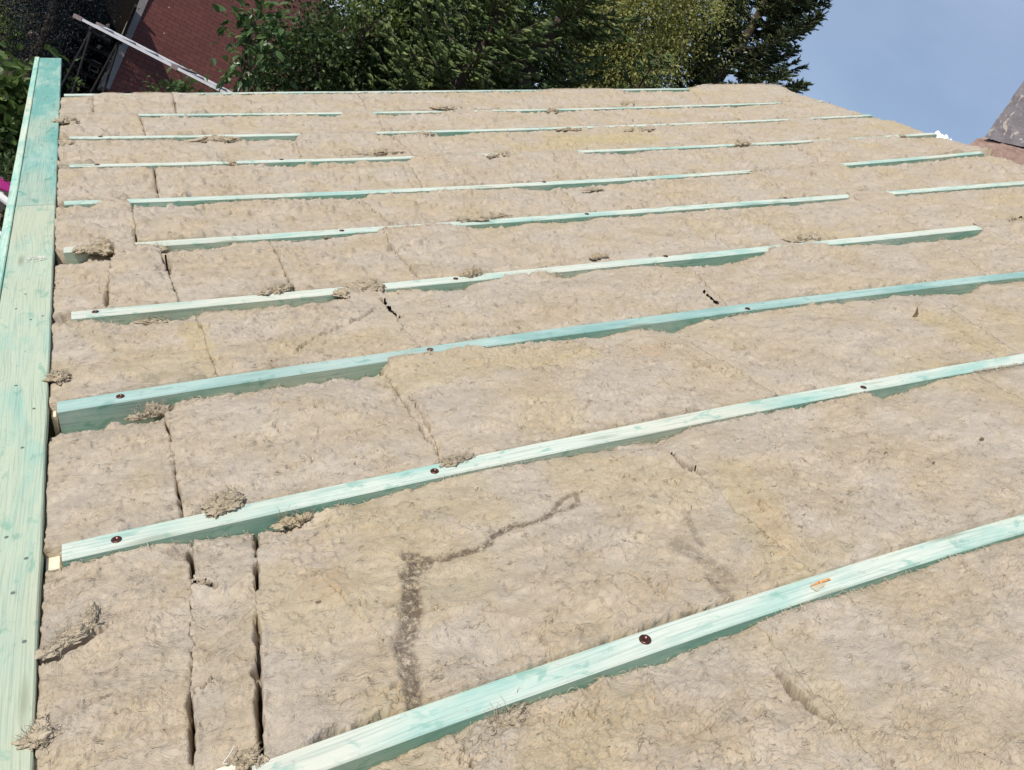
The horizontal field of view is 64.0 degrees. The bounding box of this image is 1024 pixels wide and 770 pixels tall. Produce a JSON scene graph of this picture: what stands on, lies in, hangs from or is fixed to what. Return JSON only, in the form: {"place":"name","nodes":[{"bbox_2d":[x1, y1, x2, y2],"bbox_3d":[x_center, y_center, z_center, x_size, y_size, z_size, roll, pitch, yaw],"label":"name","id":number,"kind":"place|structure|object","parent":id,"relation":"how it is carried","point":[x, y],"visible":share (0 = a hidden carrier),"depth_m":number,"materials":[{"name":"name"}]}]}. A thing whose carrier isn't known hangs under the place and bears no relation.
{"place":"outdoors","nodes":[
{"label":"outdoors","id":0,"kind":"place"},
{"bbox_2d":[0,0,63,143],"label":"bank","id":1,"kind":"structure","parent":0,"point":[3,71],"depth_m":14.28,"materials":[{"name":"plant"}]},
{"bbox_2d":[324,0,1023,144],"label":"sky","id":2,"kind":"structure","parent":0,"point":[950,67],"materials":[{"name":"blue"}]},
{"bbox_3d":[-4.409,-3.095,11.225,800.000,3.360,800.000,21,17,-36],"label":"ground","id":3,"kind":"structure","parent":0,"visible":0},
{"bbox_2d":[0,123,16,231],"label":"leafy bush","id":4,"kind":"object","parent":3,"relation":"on","point":[5,164],"visible":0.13,"depth_m":5.42,"materials":[{"name":"green plant"}]},
{"bbox_2d":[0,0,33,53],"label":"shrub","id":5,"kind":"object","parent":3,"relation":"on","point":[11,36],"visible":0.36,"depth_m":13.79,"materials":[{"name":"green plant"}]},
{"bbox_2d":[0,0,64,45],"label":"shrub","id":6,"kind":"object","parent":3,"relation":"on","point":[28,1],"visible":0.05,"depth_m":14.86,"materials":[{"name":"green plant"}]},
{"bbox_2d":[0,0,80,57],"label":"yew","id":7,"kind":"object","parent":3,"relation":"on","point":[33,26],"visible":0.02,"depth_m":14.01,"materials":[{"name":"green plant"}]},
{"bbox_2d":[0,29,81,179],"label":"leafy bush","id":8,"kind":"object","parent":3,"relation":"on","point":[14,88],"visible":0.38,"depth_m":6.54,"materials":[{"name":"green plant"}]},
{"bbox_2d":[0,0,139,95],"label":"yew","id":9,"kind":"object","parent":3,"relation":"on","point":[53,19],"visible":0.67,"depth_m":9.79,"materials":[{"name":"green plant"}]},
{"bbox_2d":[62,68,92,96],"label":"young plant","id":10,"kind":"object","parent":3,"relation":"on","point":[76,78],"visible":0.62,"depth_m":6.45,"materials":[{"name":"green plant"}]},
{"bbox_2d":[61,26,120,93],"bbox_3d":[-4.880,-2.520,8.808,0.586,2.729,0.500,32,14,4],"label":"trestle","id":11,"kind":"object","parent":3,"relation":"on","point":[86,41],"visible":0.24,"depth_m":8.41,"materials":[{"name":"metal"}]},
{"bbox_2d":[73,14,231,92],"bbox_3d":[-3.102,-3.086,8.379,2.990,0.270,0.376,32,14,4],"label":"ladder","id":12,"kind":"object","parent":11,"relation":"on","point":[153,54],"visible":0.64,"depth_m":8.31,"materials":[{"name":"metal"}]},
{"bbox_2d":[59,0,138,108],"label":"storage rack","id":13,"kind":"object","parent":3,"relation":"on","point":[91,78],"visible":0.31,"depth_m":10.98,"materials":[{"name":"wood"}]},
{"bbox_2d":[141,64,232,92],"bbox_3d":[-4.267,-2.550,10.007,1.248,2.868,0.975,21,17,-36],"label":"laurel","id":14,"kind":"object","parent":3,"relation":"on","point":[182,88],"visible":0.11,"depth_m":9.60,"materials":[{"name":"green plant"}]},
{"bbox_2d":[97,0,383,92],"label":"outbuilding","id":15,"kind":"structure","parent":3,"relation":"on","point":[181,32],"depth_m":11.81,"materials":[{"name":"brick"}]},
{"bbox_2d":[206,0,302,92],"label":"laurel","id":16,"kind":"object","parent":3,"relation":"on","point":[262,39],"visible":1,"depth_m":7.39,"materials":[{"name":"green plant"}]},
{"bbox_2d":[218,0,382,91],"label":"ivy thicket","id":17,"kind":"object","parent":3,"relation":"on","point":[328,60],"visible":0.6,"depth_m":8.11,"materials":[{"name":"green plant"}]},
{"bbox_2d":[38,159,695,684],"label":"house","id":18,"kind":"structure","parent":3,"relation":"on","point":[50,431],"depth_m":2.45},
{"bbox_2d":[0,204,55,769],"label":"eaves board","id":19,"kind":"object","parent":18,"relation":"attached to","point":[26,300],"visible":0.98,"depth_m":1.99,"materials":[{"name":"wood"}]},
{"bbox_2d":[6,57,61,207],"bbox_3d":[-2.864,-1.600,4.964,0.174,0.228,3.762,21,17,-36],"label":"eaves board","id":20,"kind":"object","parent":19,"relation":"attached to","point":[34,177],"visible":0.96,"depth_m":4.32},
{"bbox_2d":[52,115,79,123],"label":"wool tuft","id":21,"kind":"object","parent":20,"relation":"on","point":[65,120],"visible":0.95,"depth_m":4.72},
{"bbox_2d":[11,714,61,750],"bbox_3d":[-0.768,0.564,1.336,0.061,0.052,0.069,35,14,15],"label":"wool tuft","id":22,"kind":"object","parent":19,"relation":"on","point":[35,737],"visible":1,"depth_m":1.33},
{"bbox_2d":[42,366,71,384],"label":"wool tuft","id":23,"kind":"object","parent":19,"relation":"on","point":[59,377],"visible":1,"depth_m":2.29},
{"bbox_2d":[59,96,94,112],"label":"wool batt","id":24,"kind":"object","parent":18,"relation":"on","point":[77,104],"visible":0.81,"depth_m":5.16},
{"bbox_2d":[52,243,112,322],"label":"wool batt","id":25,"kind":"object","parent":18,"relation":"on","point":[82,286],"visible":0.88,"depth_m":2.85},
{"bbox_2d":[54,197,135,263],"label":"wool batt","id":26,"kind":"object","parent":18,"relation":"on","point":[110,217],"visible":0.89,"depth_m":3.35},
{"bbox_2d":[59,111,145,139],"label":"wool batt","id":27,"kind":"object","parent":18,"relation":"on","point":[114,123],"visible":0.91,"depth_m":4.74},
{"bbox_2d":[57,166,158,206],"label":"wool batt","id":28,"kind":"object","parent":18,"relation":"on","point":[94,183],"visible":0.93,"depth_m":3.81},
{"bbox_2d":[43,417,183,564],"bbox_3d":[-0.977,0.245,2.029,0.316,0.268,0.578,21,17,-36],"label":"wool batt","id":29,"kind":"object","parent":18,"relation":"on","point":[112,477],"visible":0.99,"depth_m":1.93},
{"bbox_2d":[124,399,173,420],"bbox_3d":[-0.981,0.071,2.229,0.117,0.090,0.080,21,17,-36],"label":"wool tuft","id":30,"kind":"object","parent":29,"relation":"on","point":[153,409],"visible":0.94,"depth_m":2.23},
{"bbox_2d":[34,539,195,769],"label":"wool batt","id":31,"kind":"object","parent":18,"relation":"on","point":[114,692],"visible":0.98,"depth_m":1.47,"materials":[{"name":"fabric"}]},
{"bbox_2d":[34,597,111,660],"bbox_3d":[-0.814,0.457,1.525,0.078,0.086,0.150,34,14,10],"label":"wool tuft","id":32,"kind":"object","parent":31,"relation":"on","point":[70,635],"visible":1,"depth_m":1.52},
{"bbox_2d":[49,315,217,436],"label":"wool batt","id":33,"kind":"object","parent":18,"relation":"on","point":[96,357],"visible":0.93,"depth_m":2.44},
{"bbox_2d":[128,312,171,325],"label":"wool tuft","id":34,"kind":"object","parent":33,"relation":"on","point":[152,320],"visible":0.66,"depth_m":2.70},
{"bbox_2d":[93,92,175,113],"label":"wool batt","id":35,"kind":"object","parent":18,"relation":"on","point":[149,102],"visible":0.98,"depth_m":5.30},
{"bbox_2d":[107,239,178,308],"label":"wool batt","id":36,"kind":"object","parent":18,"relation":"on","point":[138,275],"visible":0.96,"depth_m":2.90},
{"bbox_2d":[56,137,300,169],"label":"wool batt","id":37,"kind":"object","parent":18,"relation":"on","point":[103,151],"visible":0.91,"depth_m":4.39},
{"bbox_2d":[188,133,241,142],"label":"wool tuft","id":38,"kind":"object","parent":37,"relation":"on","point":[220,138],"visible":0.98,"depth_m":4.63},
{"bbox_2d":[189,530,263,769],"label":"wool batt","id":39,"kind":"object","parent":18,"relation":"on","point":[225,696],"visible":0.99,"depth_m":1.52,"materials":[{"name":"fabric"}]},
{"bbox_2d":[224,742,269,769],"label":"wool tuft","id":40,"kind":"object","parent":39,"relation":"on","point":[246,759],"visible":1,"depth_m":1.32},
{"bbox_2d":[161,238,293,301],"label":"wool batt","id":41,"kind":"object","parent":18,"relation":"on","point":[236,269],"visible":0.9,"depth_m":3.05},
{"bbox_2d":[141,110,384,135],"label":"wool batt","id":42,"kind":"object","parent":18,"relation":"on","point":[345,120],"visible":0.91,"depth_m":5.03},
{"bbox_2d":[133,197,393,241],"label":"wool batt","id":43,"kind":"object","parent":18,"relation":"on","point":[170,221],"visible":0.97,"depth_m":3.58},
{"bbox_2d":[172,92,365,113],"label":"wool batt","id":44,"kind":"object","parent":18,"relation":"on","point":[193,103],"visible":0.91,"depth_m":5.58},
{"bbox_2d":[154,160,421,197],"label":"wool batt","id":45,"kind":"object","parent":18,"relation":"on","point":[218,180],"visible":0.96,"depth_m":4.10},
{"bbox_2d":[164,374,438,517],"bbox_3d":[-0.577,0.172,2.216,0.622,0.432,0.584,21,17,-36],"label":"wool batt","id":46,"kind":"object","parent":18,"relation":"on","point":[267,444],"visible":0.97,"depth_m":2.12,"materials":[{"name":"fabric"}]},
{"bbox_2d":[200,484,245,518],"bbox_3d":[-0.659,0.267,1.876,0.094,0.057,0.103,21,17,-36],"label":"wool tuft","id":47,"kind":"object","parent":46,"relation":"on","point":[222,503],"visible":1,"depth_m":1.87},
{"bbox_2d":[194,285,420,376],"bbox_3d":[-0.685,-0.139,2.739,0.628,0.451,0.540,21,17,-36],"label":"wool batt","id":48,"kind":"object","parent":18,"relation":"on","point":[364,322],"visible":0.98,"depth_m":2.66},
{"bbox_2d":[270,229,419,290],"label":"wool batt","id":49,"kind":"object","parent":18,"relation":"on","point":[332,262],"visible":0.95,"depth_m":3.22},
{"bbox_2d":[296,130,415,158],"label":"wool batt","id":50,"kind":"object","parent":18,"relation":"on","point":[323,144],"visible":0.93,"depth_m":4.79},
{"bbox_2d":[335,145,404,155],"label":"wool tuft","id":51,"kind":"object","parent":50,"relation":"on","point":[380,151],"visible":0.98,"depth_m":4.64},
{"bbox_2d":[64,88,688,96],"bbox_3d":[-0.286,-2.284,6.595,5.223,2.991,0.056,21,17,-37],"label":"rafter","id":52,"kind":"object","parent":18,"relation":"attached to","point":[508,91],"visible":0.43,"depth_m":6.24,"materials":[{"name":"green wood"}]},
{"bbox_2d":[368,734,473,769],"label":"wool batt","id":53,"kind":"object","parent":18,"relation":"on","point":[446,752],"visible":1,"depth_m":1.37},
{"bbox_2d":[69,114,871,140],"bbox_3d":[0.337,-1.722,5.702,5.389,3.082,0.161,21,17,-37],"label":"rafter","id":54,"kind":"object","parent":18,"relation":"on","point":[266,137],"visible":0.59,"depth_m":5.18,"materials":[{"name":"green wood"}]},
{"bbox_2d":[358,187,595,225],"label":"wool batt","id":55,"kind":"object","parent":18,"relation":"on","point":[431,206],"visible":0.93,"depth_m":3.97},
{"bbox_2d":[452,213,511,222],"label":"wool tuft","id":56,"kind":"object","parent":55,"relation":"on","point":[473,218],"visible":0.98,"depth_m":3.76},
{"bbox_2d":[138,101,824,117],"bbox_3d":[0.106,-1.992,6.141,5.398,3.087,0.155,21,17,-37],"label":"rafter","id":57,"kind":"object","parent":18,"relation":"on","point":[335,114],"visible":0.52,"depth_m":5.71,"materials":[{"name":"green wood"}]},
{"bbox_2d":[69,133,936,168],"bbox_3d":[0.578,-1.444,5.234,5.425,3.087,0.186,21,17,-36],"label":"rafter","id":58,"kind":"object","parent":18,"relation":"on","point":[287,162],"visible":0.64,"depth_m":4.50,"materials":[{"name":"green wood"}]},
{"bbox_2d":[734,138,752,146],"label":"wool tuft","id":59,"kind":"object","parent":58,"relation":"on","point":[740,143],"visible":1,"depth_m":5.55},
{"bbox_2d":[378,108,639,131],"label":"wool batt","id":60,"kind":"object","parent":18,"relation":"on","point":[460,119],"visible":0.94,"depth_m":5.68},
{"bbox_2d":[406,149,639,187],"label":"wool batt","id":61,"kind":"object","parent":18,"relation":"on","point":[469,169],"visible":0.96,"depth_m":4.61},
{"bbox_2d":[487,150,510,157],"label":"wool tuft","id":62,"kind":"object","parent":61,"relation":"on","point":[504,154],"visible":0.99,"depth_m":4.81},
{"bbox_2d":[64,151,983,207],"bbox_3d":[0.762,-1.142,4.749,5.282,3.024,0.184,21,17,-37],"label":"rafter","id":63,"kind":"object","parent":18,"relation":"on","point":[194,201],"visible":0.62,"depth_m":4.21,"materials":[{"name":"green wood"}]},
{"bbox_2d":[71,225,981,324],"bbox_3d":[1.403,-0.606,3.886,5.575,3.166,0.092,21,17,-35],"label":"rafter","id":64,"kind":"object","parent":18,"relation":"on","point":[186,310],"visible":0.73,"depth_m":3.13,"materials":[{"name":"green wood"}]},
{"bbox_2d":[258,277,293,295],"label":"wool tuft","id":65,"kind":"object","parent":64,"relation":"on","point":[277,288],"visible":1,"depth_m":2.91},
{"bbox_2d":[332,274,386,297],"bbox_3d":[-0.554,-0.360,2.982,0.188,0.134,0.125,15,21,-49],"label":"wool tuft","id":66,"kind":"object","parent":64,"relation":"on","point":[343,292],"visible":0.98,"depth_m":2.98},
{"bbox_2d":[459,264,481,277],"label":"wool tuft","id":67,"kind":"object","parent":64,"relation":"on","point":[472,272],"visible":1,"depth_m":3.17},
{"bbox_2d":[358,87,704,111],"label":"wool batt","id":68,"kind":"object","parent":18,"relation":"on","point":[563,98],"visible":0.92,"depth_m":6.39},
{"bbox_2d":[430,102,461,109],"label":"wool tuft","id":69,"kind":"object","parent":68,"relation":"on","point":[446,107],"visible":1,"depth_m":5.85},
{"bbox_2d":[46,354,1023,571],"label":"rafter","id":70,"kind":"object","parent":18,"relation":"on","point":[255,518],"visible":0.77,"depth_m":2.06,"materials":[{"name":"green wood"}]},
{"bbox_2d":[436,448,476,467],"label":"wool tuft","id":71,"kind":"object","parent":70,"relation":"on","point":[452,460],"visible":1,"depth_m":2.09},
{"bbox_2d":[255,441,815,758],"bbox_3d":[0.003,0.430,1.857,1.121,0.710,0.649,21,17,-36],"label":"wool batt","id":72,"kind":"object","parent":18,"relation":"on","point":[433,591],"visible":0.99,"depth_m":1.74,"materials":[{"name":"fabric"}]},
{"bbox_2d":[269,505,313,531],"bbox_3d":[-0.496,0.302,1.878,0.099,0.077,0.079,21,17,-36],"label":"wool tuft","id":73,"kind":"object","parent":72,"relation":"on","point":[299,520],"visible":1,"depth_m":1.87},
{"bbox_2d":[51,272,1023,435],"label":"rafter","id":74,"kind":"object","parent":18,"relation":"on","point":[98,412],"visible":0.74,"depth_m":2.52,"materials":[{"name":"green wood"}]},
{"bbox_2d":[63,181,1023,263],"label":"rafter","id":75,"kind":"object","parent":18,"relation":"on","point":[180,245],"visible":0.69,"depth_m":3.84,"materials":[{"name":"green wood"}]},
{"bbox_2d":[72,235,114,256],"bbox_3d":[-1.577,-0.532,3.105,0.152,0.123,0.142,21,17,-36],"label":"wool tuft","id":76,"kind":"object","parent":75,"relation":"on","point":[104,247],"visible":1,"depth_m":3.09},
{"bbox_2d":[154,240,171,252],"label":"wool tuft","id":77,"kind":"object","parent":75,"relation":"on","point":[163,248],"visible":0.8,"depth_m":3.19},
{"bbox_2d":[376,264,726,347],"bbox_3d":[0.190,-0.274,3.117,1.254,0.772,0.502,21,17,-36],"label":"wool batt","id":78,"kind":"object","parent":18,"relation":"on","point":[515,303],"visible":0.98,"depth_m":3.01,"materials":[{"name":"fabric"}]},
{"bbox_2d":[382,211,731,279],"bbox_3d":[0.248,-0.596,3.694,1.470,0.903,0.621,21,17,-36],"label":"wool batt","id":79,"kind":"object","parent":18,"relation":"on","point":[427,250],"visible":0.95,"depth_m":3.57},
{"bbox_2d":[586,250,609,259],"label":"wool tuft","id":80,"kind":"object","parent":79,"relation":"on","point":[596,256],"visible":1,"depth_m":3.46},
{"bbox_2d":[392,122,758,154],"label":"wool batt","id":81,"kind":"object","parent":18,"relation":"on","point":[606,137],"visible":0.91,"depth_m":5.32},
{"bbox_2d":[380,327,777,462],"bbox_3d":[0.199,0.039,2.574,1.057,0.668,0.588,21,17,-36],"label":"wool batt","id":82,"kind":"object","parent":18,"relation":"on","point":[478,400],"visible":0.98,"depth_m":2.47,"materials":[{"name":"fabric"}]},
{"bbox_2d":[251,514,1023,769],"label":"rafter","id":83,"kind":"object","parent":18,"relation":"on","point":[367,747],"visible":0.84,"depth_m":1.57,"materials":[{"name":"green wood"}]},
{"bbox_2d":[455,624,882,769],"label":"wool batt","id":84,"kind":"object","parent":18,"relation":"on","point":[747,699],"visible":1,"depth_m":1.45,"materials":[{"name":"fabric"}]},
{"bbox_2d":[467,686,532,741],"bbox_3d":[-0.007,0.590,1.451,0.133,0.087,0.101,21,17,-36],"label":"wool tuft","id":85,"kind":"object","parent":84,"relation":"on","point":[515,717],"visible":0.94,"depth_m":1.44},
{"bbox_2d":[562,169,792,211],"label":"wool batt","id":86,"kind":"object","parent":18,"relation":"on","point":[754,185],"visible":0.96,"depth_m":4.44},
{"bbox_2d":[617,143,823,176],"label":"wool batt","id":87,"kind":"object","parent":18,"relation":"on","point":[660,162],"visible":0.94,"depth_m":5.13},
{"bbox_2d":[606,100,873,123],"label":"wool batt","id":88,"kind":"object","parent":18,"relation":"on","point":[787,109],"visible":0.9,"depth_m":6.55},
{"bbox_2d":[687,83,822,104],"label":"wool batt","id":89,"kind":"object","parent":18,"relation":"on","point":[720,93],"visible":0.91,"depth_m":7.40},
{"bbox_2d":[686,195,928,249],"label":"wool batt","id":90,"kind":"object","parent":18,"relation":"on","point":[768,225],"visible":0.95,"depth_m":4.13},
{"bbox_2d":[782,232,822,241],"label":"wool tuft","id":91,"kind":"object","parent":90,"relation":"on","point":[817,237],"visible":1,"depth_m":3.88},
{"bbox_2d":[722,116,936,142],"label":"wool batt","id":92,"kind":"object","parent":18,"relation":"on","point":[799,129],"visible":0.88,"depth_m":6.26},
{"bbox_2d":[646,370,1023,574],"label":"wool batt","id":93,"kind":"object","parent":18,"relation":"on","point":[819,487],"visible":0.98,"depth_m":2.22,"materials":[{"name":"fabric"}]},
{"bbox_2d":[682,240,990,305],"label":"wool batt","id":94,"kind":"object","parent":18,"relation":"on","point":[788,270],"visible":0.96,"depth_m":3.57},
{"bbox_2d":[661,294,1019,395],"bbox_3d":[1.228,-0.112,3.012,1.176,0.737,0.610,21,17,-36],"label":"wool batt","id":95,"kind":"object","parent":18,"relation":"on","point":[793,350],"visible":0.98,"depth_m":2.91,"materials":[{"name":"fabric"}]},
{"bbox_2d":[755,536,1023,769],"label":"wool batt","id":96,"kind":"object","parent":18,"relation":"on","point":[922,669],"visible":1,"depth_m":1.62,"materials":[{"name":"fabric"}]},
{"bbox_2d":[755,155,1023,197],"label":"wool batt","id":97,"kind":"object","parent":18,"relation":"on","point":[818,179],"visible":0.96,"depth_m":5.10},
{"bbox_2d":[790,135,992,163],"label":"wool batt","id":98,"kind":"object","parent":18,"relation":"on","point":[844,150],"visible":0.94,"depth_m":5.81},
{"bbox_2d":[847,186,1023,229],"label":"wool batt","id":99,"kind":"object","parent":18,"relation":"on","point":[943,209],"visible":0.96,"depth_m":4.59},
{"bbox_2d":[921,280,1023,353],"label":"wool batt","id":100,"kind":"object","parent":18,"relation":"on","point":[996,311],"visible":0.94,"depth_m":3.28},
{"bbox_2d":[935,218,1023,274],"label":"wool batt","id":101,"kind":"object","parent":18,"relation":"on","point":[993,247],"visible":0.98,"depth_m":4.00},
{"bbox_2d":[969,81,1023,164],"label":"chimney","id":102,"kind":"object","parent":18,"relation":"on","point":[1005,134],"visible":0.2,"depth_m":6.13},
{"bbox_2d":[973,362,1023,399],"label":"wool batt","id":103,"kind":"object","parent":18,"relation":"on","point":[1009,380],"visible":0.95,"depth_m":2.77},
{"bbox_2d":[334,0,418,90],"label":"tree","id":104,"kind":"object","parent":3,"relation":"on","point":[397,22],"visible":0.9,"depth_m":8.15,"materials":[{"name":"green plant"}]},
{"bbox_2d":[302,0,470,90],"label":"leafy tree","id":105,"kind":"object","parent":3,"relation":"on","point":[374,70],"visible":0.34,"depth_m":8.54,"materials":[{"name":"green plant"}]},
{"bbox_2d":[234,0,545,90],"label":"dense evergreen","id":106,"kind":"object","parent":3,"relation":"on","point":[467,42],"visible":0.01,"depth_m":11.04,"materials":[{"name":"green plant"}]},
{"bbox_2d":[343,0,562,90],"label":"fir","id":107,"kind":"object","parent":3,"relation":"on","point":[471,61],"visible":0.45,"depth_m":7.75,"materials":[{"name":"green plant"}]},
{"bbox_2d":[418,0,554,85],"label":"bright bush","id":108,"kind":"object","parent":3,"relation":"on","point":[540,11],"visible":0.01,"depth_m":12.23,"materials":[{"name":"green plant"}]},
{"bbox_2d":[437,0,644,89],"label":"fir","id":109,"kind":"object","parent":3,"relation":"on","point":[589,33],"visible":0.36,"depth_m":8.51,"materials":[{"name":"green plant"}]},
{"bbox_2d":[598,51,671,88],"bbox_3d":[0.184,-1.269,9.319,1.255,5.554,1.050,39,16,30],"label":"tree","id":110,"kind":"object","parent":3,"relation":"on","point":[638,69],"visible":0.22,"depth_m":8.73,"materials":[{"name":"green plant"}]},
{"bbox_2d":[527,0,763,89],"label":"birch","id":111,"kind":"object","parent":3,"relation":"on","point":[656,31],"visible":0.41,"depth_m":12.79,"materials":[{"name":"green plant"}]},
{"bbox_2d":[667,0,832,93],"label":"spruce","id":112,"kind":"object","parent":3,"relation":"on","point":[773,37],"visible":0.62,"depth_m":13.34,"materials":[{"name":"green plant"}]},
{"bbox_3d":[-4.121,-0.442,4.993,1.200,1.861,1.800,21,17,-36],"label":"work platform","id":113,"kind":"object","parent":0,"visible":0},
{"bbox_2d":[0,178,10,212],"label":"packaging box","id":114,"kind":"object","parent":113,"relation":"on","point":[4,186],"visible":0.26,"depth_m":5.18,"materials":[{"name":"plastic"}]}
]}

